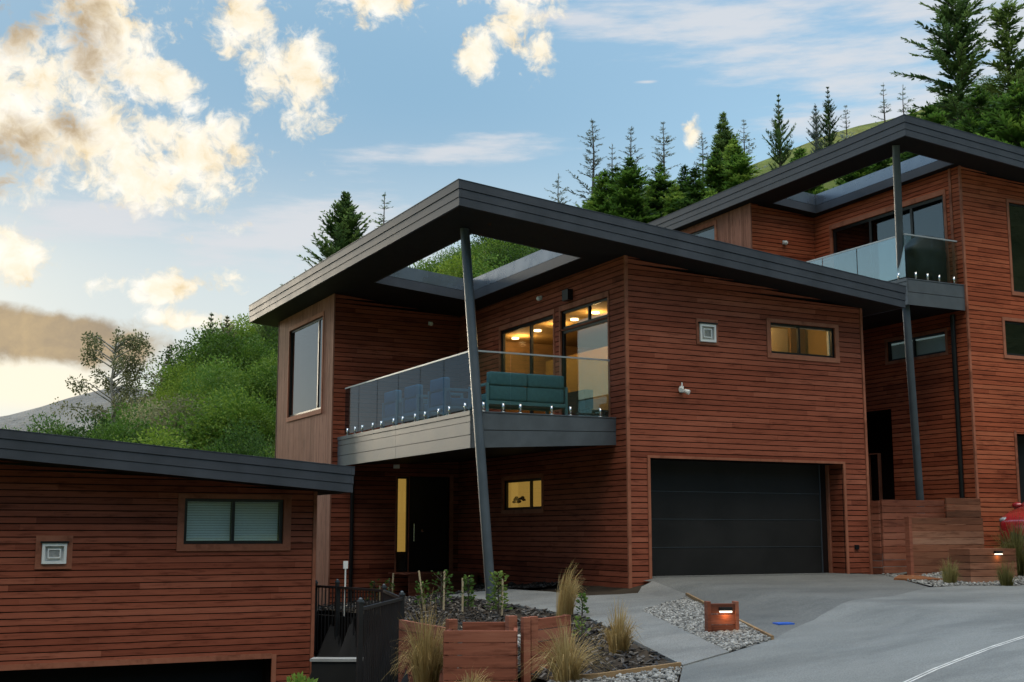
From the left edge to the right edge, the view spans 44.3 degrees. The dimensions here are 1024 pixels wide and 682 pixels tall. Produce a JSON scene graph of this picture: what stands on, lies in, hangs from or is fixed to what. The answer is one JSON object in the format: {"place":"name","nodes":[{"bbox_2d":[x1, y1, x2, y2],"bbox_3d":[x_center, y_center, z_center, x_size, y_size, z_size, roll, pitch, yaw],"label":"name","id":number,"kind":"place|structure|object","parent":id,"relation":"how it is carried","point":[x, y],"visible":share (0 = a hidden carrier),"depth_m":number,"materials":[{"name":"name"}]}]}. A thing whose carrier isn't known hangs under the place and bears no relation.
{"place":"outdoors","nodes":[
{"label":"outdoors","id":0,"kind":"place"},
{"bbox_2d":[0,386,155,433],"bbox_3d":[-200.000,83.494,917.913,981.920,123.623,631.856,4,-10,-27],"label":"hills","id":1,"kind":"structure","parent":0,"point":[16,420],"depth_m":944.10,"materials":[{"name":"grey"}]},
{"bbox_2d":[0,0,1023,415],"label":"sky","id":2,"kind":"structure","parent":0,"point":[166,165],"materials":[{"name":"blue"}]},
{"bbox_2d":[447,581,728,671],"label":"path","id":3,"kind":"structure","parent":0,"point":[670,642],"depth_m":18.88,"materials":[{"name":"concrete"}]},
{"bbox_2d":[172,94,1023,681],"bbox_3d":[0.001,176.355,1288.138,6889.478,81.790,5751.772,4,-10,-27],"label":"ground","id":4,"kind":"structure","parent":0,"point":[332,648],"depth_m":23.02,"materials":[{"name":"soil"}]},
{"bbox_2d":[2,412,69,434],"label":"hillside bush","id":5,"kind":"object","parent":4,"relation":"on","point":[44,426],"visible":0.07,"depth_m":65.02,"materials":[{"name":"green plant"}]},
{"bbox_2d":[48,416,148,443],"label":"hillside bush","id":6,"kind":"object","parent":4,"relation":"on","point":[110,434],"visible":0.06,"depth_m":52.38,"materials":[{"name":"green plant"}]},
{"bbox_2d":[49,326,163,422],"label":"birch tree","id":7,"kind":"object","parent":4,"relation":"on","point":[126,384],"visible":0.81,"depth_m":70.84,"materials":[{"name":"green plant"}]},
{"bbox_2d":[67,402,174,445],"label":"hillside bush","id":8,"kind":"object","parent":4,"relation":"on","point":[142,423],"visible":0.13,"depth_m":55.12,"materials":[{"name":"green plant"}]},
{"bbox_2d":[113,426,189,447],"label":"hillside bush","id":9,"kind":"object","parent":4,"relation":"on","point":[154,441],"visible":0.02,"depth_m":49.94,"materials":[{"name":"green plant"}]},
{"bbox_2d":[120,393,216,445],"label":"hillside bush","id":10,"kind":"object","parent":4,"relation":"on","point":[155,413],"visible":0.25,"depth_m":58.35,"materials":[{"name":"green plant"}]},
{"bbox_2d":[135,355,218,403],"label":"hillside bush","id":11,"kind":"object","parent":4,"relation":"on","point":[167,373],"visible":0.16,"depth_m":75.72,"materials":[{"name":"green plant"}]},
{"bbox_2d":[0,428,354,681],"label":"timber house","id":12,"kind":"structure","parent":4,"relation":"on","point":[120,561],"depth_m":20.58,"materials":[{"name":"brown wood"}]},
{"bbox_2d":[0,659,262,681],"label":"garage door","id":13,"kind":"structure","parent":12,"relation":"in","point":[251,670],"depth_m":20.87,"materials":[{"name":"metal"}]},
{"bbox_2d":[176,494,291,550],"bbox_3d":[-4.713,3.081,21.372,1.940,0.944,0.164,4,-10,-27],"label":"window","id":14,"kind":"structure","parent":12,"relation":"in","point":[249,532],"depth_m":21.37,"materials":[{"name":"clear glass"}]},
{"bbox_2d":[155,340,204,391],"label":"hillside bush","id":15,"kind":"object","parent":4,"relation":"on","point":[172,363],"visible":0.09,"depth_m":78.48,"materials":[{"name":"green plant"}]},
{"bbox_2d":[152,372,209,404],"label":"hillside bush","id":16,"kind":"object","parent":4,"relation":"on","point":[176,390],"visible":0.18,"depth_m":69.85,"materials":[{"name":"green plant"}]},
{"bbox_2d":[137,379,275,451],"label":"hillside bush","id":17,"kind":"object","parent":4,"relation":"on","point":[214,424],"visible":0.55,"depth_m":53.92,"materials":[{"name":"green plant"}]},
{"bbox_2d":[167,353,258,427],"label":"hillside bush","id":18,"kind":"object","parent":4,"relation":"on","point":[198,376],"visible":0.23,"depth_m":63.18,"materials":[{"name":"green plant"}]},
{"bbox_2d":[170,326,272,373],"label":"hillside bush","id":19,"kind":"object","parent":4,"relation":"on","point":[220,345],"visible":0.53,"depth_m":72.25,"materials":[{"name":"green plant"}]},
{"bbox_2d":[196,313,259,346],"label":"hillside bush","id":20,"kind":"object","parent":4,"relation":"on","point":[241,327],"visible":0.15,"depth_m":86.99,"materials":[{"name":"green plant"}]},
{"bbox_2d":[191,381,272,443],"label":"hillside bush","id":21,"kind":"object","parent":4,"relation":"on","point":[222,391],"visible":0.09,"depth_m":58.90,"materials":[{"name":"green plant"}]},
{"bbox_2d":[198,415,274,457],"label":"hillside bush","id":22,"kind":"object","parent":4,"relation":"on","point":[252,445],"visible":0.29,"depth_m":50.10,"materials":[{"name":"green plant"}]},
{"bbox_2d":[205,392,275,454],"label":"hillside bush","id":23,"kind":"object","parent":4,"relation":"on","point":[267,416],"visible":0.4,"depth_m":54.15,"materials":[{"name":"green plant"}]},
{"bbox_2d":[208,349,277,407],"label":"hillside bush","id":24,"kind":"object","parent":4,"relation":"on","point":[262,362],"visible":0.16,"depth_m":63.39,"materials":[{"name":"green plant"}]},
{"bbox_2d":[234,357,276,419],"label":"hillside bush","id":25,"kind":"object","parent":4,"relation":"on","point":[270,380],"visible":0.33,"depth_m":61.65,"materials":[{"name":"green plant"}]},
{"bbox_2d":[233,339,277,371],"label":"hillside bush","id":26,"kind":"object","parent":4,"relation":"on","point":[251,348],"visible":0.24,"depth_m":71.08,"materials":[{"name":"green plant"}]},
{"bbox_2d":[249,324,277,349],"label":"pine tree","id":27,"kind":"object","parent":4,"relation":"on","point":[269,329],"visible":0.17,"depth_m":76.11,"materials":[{"name":"green plant"}]},
{"bbox_2d":[280,191,371,285],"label":"pine tree","id":28,"kind":"object","parent":4,"relation":"on","point":[343,230],"visible":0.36,"depth_m":78.53,"materials":[{"name":"green plant"}]},
{"bbox_2d":[310,614,376,681],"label":"retaining wall","id":29,"kind":"structure","parent":4,"relation":"on","point":[333,669],"depth_m":18.83,"materials":[{"name":"concrete"}]},
{"bbox_2d":[314,579,404,681],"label":"metal fence","id":30,"kind":"object","parent":4,"relation":"on","point":[387,611],"visible":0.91,"depth_m":17.20,"materials":[{"name":"metal"}]},
{"bbox_2d":[386,587,456,681],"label":"tussock grass","id":31,"kind":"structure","parent":4,"relation":"on","point":[427,661],"depth_m":14.39,"materials":[{"name":"plant"}]},
{"bbox_2d":[398,620,445,681],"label":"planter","id":32,"kind":"object","parent":4,"relation":"on","point":[402,628],"visible":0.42,"depth_m":16.08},
{"bbox_2d":[388,571,477,595],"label":"entry deck","id":33,"kind":"structure","parent":4,"relation":"on","point":[456,577],"depth_m":27.99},
{"bbox_2d":[433,251,502,277],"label":"hillside bush","id":34,"kind":"object","parent":4,"relation":"on","point":[449,268],"visible":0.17,"depth_m":77.39,"materials":[{"name":"green plant"}]},
{"bbox_2d":[443,615,517,681],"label":"timber planter","id":35,"kind":"object","parent":4,"relation":"on","point":[491,648],"visible":1,"depth_m":13.85,"materials":[{"name":"wood"}]},
{"bbox_2d":[458,254,512,277],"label":"hillside bush","id":36,"kind":"object","parent":4,"relation":"on","point":[476,272],"visible":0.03,"depth_m":75.34,"materials":[{"name":"green plant"}]},
{"bbox_2d":[317,581,676,680],"bbox_3d":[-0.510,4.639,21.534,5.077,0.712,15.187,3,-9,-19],"label":"mulch","id":37,"kind":"object","parent":4,"relation":"on","point":[613,665],"visible":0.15,"depth_m":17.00,"materials":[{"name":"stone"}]},
{"bbox_2d":[427,570,453,609],"bbox_3d":[-1.174,4.124,20.819,0.440,0.678,0.544,4,-10,-27],"label":"sapling","id":38,"kind":"object","parent":37,"relation":"on","point":[441,590],"visible":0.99,"depth_m":20.81,"materials":[{"name":"green plant"}]},
{"bbox_2d":[460,574,476,610],"bbox_3d":[-0.711,4.076,20.274,0.278,0.627,0.264,-5,-10,28],"label":"sapling","id":39,"kind":"object","parent":37,"relation":"on","point":[470,590],"visible":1,"depth_m":20.27,"materials":[{"name":"green plant"}]},
{"bbox_2d":[485,570,512,614],"bbox_3d":[-0.229,3.938,19.610,0.408,0.731,0.466,4,-10,-27],"label":"sapling","id":40,"kind":"object","parent":37,"relation":"on","point":[497,579],"visible":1,"depth_m":19.62,"materials":[{"name":"green plant"}]},
{"bbox_2d":[517,613,622,681],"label":"tussock grass","id":41,"kind":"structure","parent":37,"relation":"on","point":[565,669],"depth_m":13.90,"materials":[{"name":"plant"}]},
{"bbox_2d":[555,561,585,615],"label":"tussock grass","id":42,"kind":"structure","parent":37,"relation":"on","point":[565,604],"depth_m":19.12,"materials":[{"name":"plant"}]},
{"bbox_2d":[593,597,644,653],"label":"tussock grass","id":43,"kind":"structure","parent":37,"relation":"on","point":[618,636],"depth_m":15.61,"materials":[{"name":"plant"}]},
{"bbox_2d":[476,241,531,271],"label":"hillside bush","id":44,"kind":"object","parent":4,"relation":"on","point":[512,256],"visible":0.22,"depth_m":79.03,"materials":[{"name":"green plant"}]},
{"bbox_2d":[472,238,538,270],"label":"hillside bush","id":45,"kind":"object","parent":4,"relation":"on","point":[496,245],"visible":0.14,"depth_m":81.13,"materials":[{"name":"green plant"}]},
{"bbox_2d":[521,614,570,681],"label":"timber planter","id":46,"kind":"object","parent":4,"relation":"on","point":[531,626],"visible":0.53,"depth_m":14.56,"materials":[{"name":"wood"}]},
{"bbox_2d":[249,178,905,605],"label":"timber house","id":47,"kind":"structure","parent":4,"relation":"on","point":[713,422],"depth_m":25.50,"materials":[{"name":"brown wood"}]},
{"bbox_2d":[286,311,323,421],"bbox_3d":[-5.036,0.677,30.847,0.119,2.420,2.784,4,-10,-27],"label":"window","id":48,"kind":"structure","parent":47,"relation":"in","point":[307,341],"depth_m":30.90,"materials":[{"name":"clear glass"}]},
{"bbox_2d":[382,390,427,427],"bbox_3d":[-2.292,1.513,27.049,0.760,0.840,0.800,4,-10,-27],"label":"outdoor armchair","id":49,"kind":"object","parent":47,"relation":"on","point":[391,406],"visible":0.62,"depth_m":26.81,"materials":[{"name":"blue fabric"}]},
{"bbox_2d":[402,384,450,423],"bbox_3d":[-1.771,1.358,26.036,0.760,0.840,0.800,4,-10,-27],"label":"outdoor armchair","id":50,"kind":"object","parent":47,"relation":"on","point":[412,402],"visible":0.59,"depth_m":25.75,"materials":[{"name":"blue fabric"}]},
{"bbox_2d":[409,477,446,571],"bbox_3d":[-1.977,4.298,29.520,0.970,2.180,0.124,4,-10,-27],"label":"entry door","id":51,"kind":"structure","parent":47,"relation":"in","point":[427,510],"depth_m":29.54,"materials":[{"name":"wood"}]},
{"bbox_2d":[427,377,472,418],"bbox_3d":[-1.158,1.177,24.846,0.760,0.840,0.800,4,-10,-27],"label":"outdoor armchair","id":52,"kind":"object","parent":47,"relation":"on","point":[439,393],"visible":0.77,"depth_m":24.57,"materials":[{"name":"blue fabric"}]},
{"bbox_2d":[468,371,567,414],"bbox_3d":[0.118,1.084,24.241,1.740,0.840,0.810,4,-10,-27],"label":"outdoor sofa","id":53,"kind":"object","parent":47,"relation":"on","point":[540,392],"visible":0.85,"depth_m":23.96,"materials":[{"name":"teal fabric"}]},
{"bbox_2d":[501,473,543,513],"bbox_3d":[0.276,3.293,27.049,0.169,0.820,1.950,4,-10,-27],"label":"window","id":54,"kind":"structure","parent":47,"relation":"in","point":[505,509],"depth_m":27.14,"materials":[{"name":"brown glass"}]},
{"bbox_2d":[499,309,555,413],"bbox_3d":[0.339,0.736,27.262,0.115,2.480,2.600,4,-10,-27],"label":"sliding door","id":55,"kind":"structure","parent":47,"relation":"in","point":[550,312],"depth_m":27.24,"materials":[{"name":"brown glass"}]},
{"bbox_2d":[559,291,609,329],"bbox_3d":[1.466,-0.586,25.224,0.115,0.510,1.970,4,-10,-27],"label":"transom window","id":56,"kind":"structure","parent":47,"relation":"in","point":[562,315],"depth_m":25.22,"materials":[{"name":"brown glass"}]},
{"bbox_2d":[559,317,610,416],"bbox_3d":[1.467,0.642,25.037,0.113,1.995,1.970,4,-10,-27],"label":"glass door","id":57,"kind":"structure","parent":47,"relation":"in","point":[562,334],"depth_m":25.53,"materials":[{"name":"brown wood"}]},
{"bbox_2d":[650,460,823,575],"bbox_3d":[4.354,3.493,24.856,4.450,2.196,0.060,4,-10,-27],"label":"garage door","id":58,"kind":"structure","parent":47,"relation":"in","point":[748,528],"depth_m":24.87,"materials":[{"name":"metal"}]},
{"bbox_2d":[766,318,839,362],"bbox_3d":[5.921,0.004,25.703,1.863,0.799,0.119,4,-10,-27],"label":"window","id":59,"kind":"structure","parent":47,"relation":"in","point":[834,347],"depth_m":25.70,"materials":[{"name":"brown glass"}]},
{"bbox_2d":[552,118,606,207],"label":"conifer tree","id":60,"kind":"object","parent":4,"relation":"on","point":[594,165],"visible":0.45,"depth_m":92.73,"materials":[{"name":"green plant"}]},
{"bbox_2d":[581,168,612,212],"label":"conifer tree","id":61,"kind":"object","parent":4,"relation":"on","point":[599,189],"visible":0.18,"depth_m":80.76,"materials":[{"name":"green plant"}]},
{"bbox_2d":[586,165,632,215],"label":"conifer tree","id":62,"kind":"object","parent":4,"relation":"on","point":[609,195],"visible":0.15,"depth_m":79.75,"materials":[{"name":"green plant"}]},
{"bbox_2d":[549,662,680,681],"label":"timber edging","id":63,"kind":"object","parent":4,"relation":"on","point":[624,671],"visible":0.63,"depth_m":14.13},
{"bbox_2d":[608,155,659,222],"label":"conifer tree","id":64,"kind":"object","parent":4,"relation":"on","point":[629,195],"visible":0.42,"depth_m":77.28,"materials":[{"name":"green plant"}]},
{"bbox_2d":[592,669,680,681],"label":"gravel bed","id":65,"kind":"object","parent":4,"relation":"on","point":[655,672],"visible":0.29,"depth_m":14.00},
{"bbox_2d":[518,571,1023,681],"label":"gravel","id":66,"kind":"structure","parent":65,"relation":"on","point":[683,614],"depth_m":16.74,"materials":[{"name":"gravel"}]},
{"bbox_2d":[642,163,676,220],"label":"conifer tree","id":67,"kind":"object","parent":4,"relation":"on","point":[659,184],"visible":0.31,"depth_m":80.33,"materials":[{"name":"green plant"}]},
{"bbox_2d":[646,121,682,188],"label":"conifer tree","id":68,"kind":"object","parent":4,"relation":"on","point":[663,156],"visible":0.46,"depth_m":95.43,"materials":[{"name":"green plant"}]},
{"bbox_2d":[660,182,683,215],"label":"conifer tree","id":69,"kind":"object","parent":4,"relation":"on","point":[671,198],"visible":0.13,"depth_m":77.22,"materials":[{"name":"green plant"}]},
{"bbox_2d":[669,165,710,209],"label":"conifer tree","id":70,"kind":"object","parent":4,"relation":"on","point":[696,189],"visible":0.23,"depth_m":75.00,"materials":[{"name":"green plant"}]},
{"bbox_2d":[700,150,728,192],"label":"conifer tree","id":71,"kind":"object","parent":4,"relation":"on","point":[714,166],"visible":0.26,"depth_m":78.94,"materials":[{"name":"green plant"}]},
{"bbox_2d":[698,111,741,188],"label":"conifer tree","id":72,"kind":"object","parent":4,"relation":"on","point":[722,137],"visible":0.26,"depth_m":85.35,"materials":[{"name":"green plant"}]},
{"bbox_2d":[676,609,768,649],"bbox_3d":[2.596,4.007,18.104,1.111,0.372,5.946,1,-9,-4],"label":"gravel bed","id":73,"kind":"object","parent":4,"relation":"on","point":[730,637],"visible":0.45,"depth_m":15.76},
{"bbox_2d":[704,601,738,631],"bbox_3d":[2.790,3.682,16.714,0.428,0.445,0.200,1,-9,-7],"label":"bollard lamp","id":74,"kind":"object","parent":73,"relation":"on","point":[721,616],"visible":0.81,"depth_m":16.67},
{"bbox_2d":[714,137,755,191],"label":"conifer tree","id":75,"kind":"object","parent":4,"relation":"on","point":[726,155],"visible":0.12,"depth_m":80.14,"materials":[{"name":"green plant"}]},
{"bbox_2d":[717,145,761,190],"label":"conifer tree","id":76,"kind":"object","parent":4,"relation":"on","point":[737,170],"visible":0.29,"depth_m":76.61,"materials":[{"name":"green plant"}]},
{"bbox_2d":[760,94,796,173],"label":"conifer tree","id":77,"kind":"object","parent":4,"relation":"on","point":[781,153],"visible":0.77,"depth_m":84.76,"materials":[{"name":"green plant"}]},
{"bbox_2d":[806,103,825,152],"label":"conifer tree","id":78,"kind":"object","parent":4,"relation":"on","point":[815,136],"visible":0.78,"depth_m":90.47,"materials":[{"name":"green plant"}]},
{"bbox_2d":[817,86,840,149],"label":"conifer tree","id":79,"kind":"object","parent":4,"relation":"on","point":[828,127],"visible":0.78,"depth_m":89.27,"materials":[{"name":"green plant"}]},
{"bbox_2d":[647,114,1023,547],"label":"timber house","id":80,"kind":"structure","parent":4,"relation":"on","point":[944,374],"depth_m":29.03,"materials":[{"name":"brown wood"}]},
{"bbox_2d":[684,220,716,239],"bbox_3d":[4.893,-1.790,34.471,0.119,2.550,2.590,4,-10,-27],"label":"window","id":81,"kind":"structure","parent":80,"relation":"in","point":[711,232],"depth_m":33.92,"materials":[{"name":"brown glass"}]},
{"bbox_2d":[829,189,949,282],"bbox_3d":[9.148,-2.066,30.671,0.115,2.390,3.960,4,-10,-27],"label":"sliding door","id":82,"kind":"structure","parent":80,"relation":"in","point":[878,260],"depth_m":30.85,"materials":[{"name":"clear glass"}]},
{"bbox_2d":[884,328,948,364],"bbox_3d":[9.420,0.173,29.800,0.134,0.620,2.440,4,-10,-27],"label":"window","id":83,"kind":"structure","parent":80,"relation":"in","point":[931,345],"depth_m":29.52,"materials":[{"name":"brown glass"}]},
{"bbox_2d":[904,236,946,281],"bbox_3d":[9.364,-1.810,28.691,1.163,1.155,0.621,4,-10,-27],"label":"barbecue","id":84,"kind":"object","parent":80,"relation":"on","point":[923,257],"visible":0.79,"depth_m":28.45,"materials":[{"name":"metal"}]},
{"bbox_2d":[1001,317,1023,359],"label":"window","id":85,"kind":"structure","parent":80,"relation":"in","point":[1013,332],"depth_m":28.90,"materials":[{"name":"black glass"}]},
{"bbox_2d":[1006,199,1023,295],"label":"window","id":86,"kind":"structure","parent":80,"relation":"in","point":[1015,212],"depth_m":29.36,"materials":[{"name":"clear glass"}]},
{"bbox_2d":[1017,436,1023,502],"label":"garage door","id":87,"kind":"structure","parent":80,"relation":"in","point":[1020,439],"depth_m":28.97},
{"bbox_2d":[828,164,876,189],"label":"conifer tree","id":88,"kind":"object","parent":4,"relation":"on","point":[851,176],"visible":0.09,"depth_m":71.02,"materials":[{"name":"green plant"}]},
{"bbox_2d":[900,101,957,161],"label":"conifer tree","id":89,"kind":"object","parent":4,"relation":"on","point":[932,113],"visible":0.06,"depth_m":68.23,"materials":[{"name":"green plant"}]},
{"bbox_2d":[880,572,1023,586],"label":"gravel bed","id":90,"kind":"object","parent":4,"relation":"on","point":[953,584],"visible":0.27,"depth_m":22.96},
{"bbox_2d":[938,556,959,583],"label":"tussock grass","id":91,"kind":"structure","parent":90,"relation":"on","point":[949,575],"depth_m":22.85,"materials":[{"name":"green plant"}]},
{"bbox_2d":[949,548,1016,582],"bbox_3d":[8.861,4.210,23.605,1.200,0.630,0.560,4,-10,-27],"label":"planter","id":92,"kind":"object","parent":90,"relation":"on","point":[976,565],"visible":0.8,"depth_m":23.38,"materials":[{"name":"wood"}]},
{"bbox_2d":[984,503,1023,575],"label":"tussock grass","id":93,"kind":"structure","parent":90,"relation":"on","point":[1016,543],"depth_m":23.92,"materials":[{"name":"green plant"}]},
{"bbox_2d":[991,554,1017,585],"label":"tussock grass","id":94,"kind":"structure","parent":90,"relation":"on","point":[1006,578],"depth_m":22.58,"materials":[{"name":"green plant"}]},
{"bbox_2d":[893,0,1023,153],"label":"fir tree","id":95,"kind":"object","parent":4,"relation":"on","point":[955,40],"visible":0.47,"depth_m":72.11,"materials":[{"name":"green plant"}]},
{"bbox_2d":[955,82,992,136],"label":"conifer tree","id":96,"kind":"object","parent":4,"relation":"on","point":[971,121],"visible":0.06,"depth_m":57.95,"materials":[{"name":"green plant"}]},
{"bbox_2d":[966,92,1015,145],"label":"conifer tree","id":97,"kind":"object","parent":4,"relation":"on","point":[992,113],"visible":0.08,"depth_m":54.80,"materials":[{"name":"green plant"}]},
{"bbox_2d":[970,0,1023,136],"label":"fir tree","id":98,"kind":"object","parent":4,"relation":"on","point":[1007,44],"visible":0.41,"depth_m":73.27,"materials":[{"name":"green plant"}]},
{"bbox_2d":[976,79,1023,147],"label":"conifer tree","id":99,"kind":"object","parent":4,"relation":"on","point":[1010,126],"visible":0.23,"depth_m":53.22,"materials":[{"name":"green plant"}]},
{"bbox_2d":[652,573,846,578],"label":"garage floor","id":100,"kind":"structure","parent":0,"point":[744,575],"depth_m":24.32,"materials":[{"name":"concrete"}]},
{"bbox_2d":[644,574,928,638],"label":"driveway","id":101,"kind":"structure","parent":0,"point":[766,602],"depth_m":20.71,"materials":[{"name":"concrete"}]},
{"bbox_2d":[679,585,1023,681],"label":"road","id":102,"kind":"structure","parent":0,"point":[903,637],"depth_m":14.80,"materials":[{"name":"asphalt"}]},
{"bbox_2d":[904,635,1023,681],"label":"road marking","id":103,"kind":"object","parent":102,"relation":"on","point":[961,659],"visible":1,"depth_m":13.27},
{"bbox_2d":[999,502,1023,546],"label":"parked car","id":104,"kind":"object","parent":102,"relation":"on","point":[1018,506],"visible":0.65,"depth_m":25.64,"materials":[{"name":"red paint"}]},
{"bbox_2d":[873,550,1022,574],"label":"ground patch","id":105,"kind":"object","parent":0,"point":[896,566],"visible":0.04,"depth_m":26.88,"materials":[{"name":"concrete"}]},
{"bbox_2d":[868,500,946,574],"bbox_3d":[8.008,4.152,26.443,1.762,1.580,1.202,4,-10,-27],"label":"timber planter","id":106,"kind":"object","parent":105,"relation":"on","point":[892,529],"visible":0.52,"depth_m":25.71,"materials":[{"name":"wood"}]},
{"bbox_2d":[904,517,983,575],"bbox_3d":[8.681,4.189,25.530,2.102,1.230,0.490,4,-10,-27],"label":"timber planter","id":107,"kind":"object","parent":105,"relation":"on","point":[970,533],"visible":0.62,"depth_m":25.20,"materials":[{"name":"wood"}]},
{"bbox_2d":[945,498,980,558],"bbox_3d":[9.315,4.100,26.602,1.022,1.530,0.722,4,-10,-27],"label":"timber planter","id":108,"kind":"object","parent":105,"relation":"on","point":[966,508],"visible":0.23,"depth_m":26.35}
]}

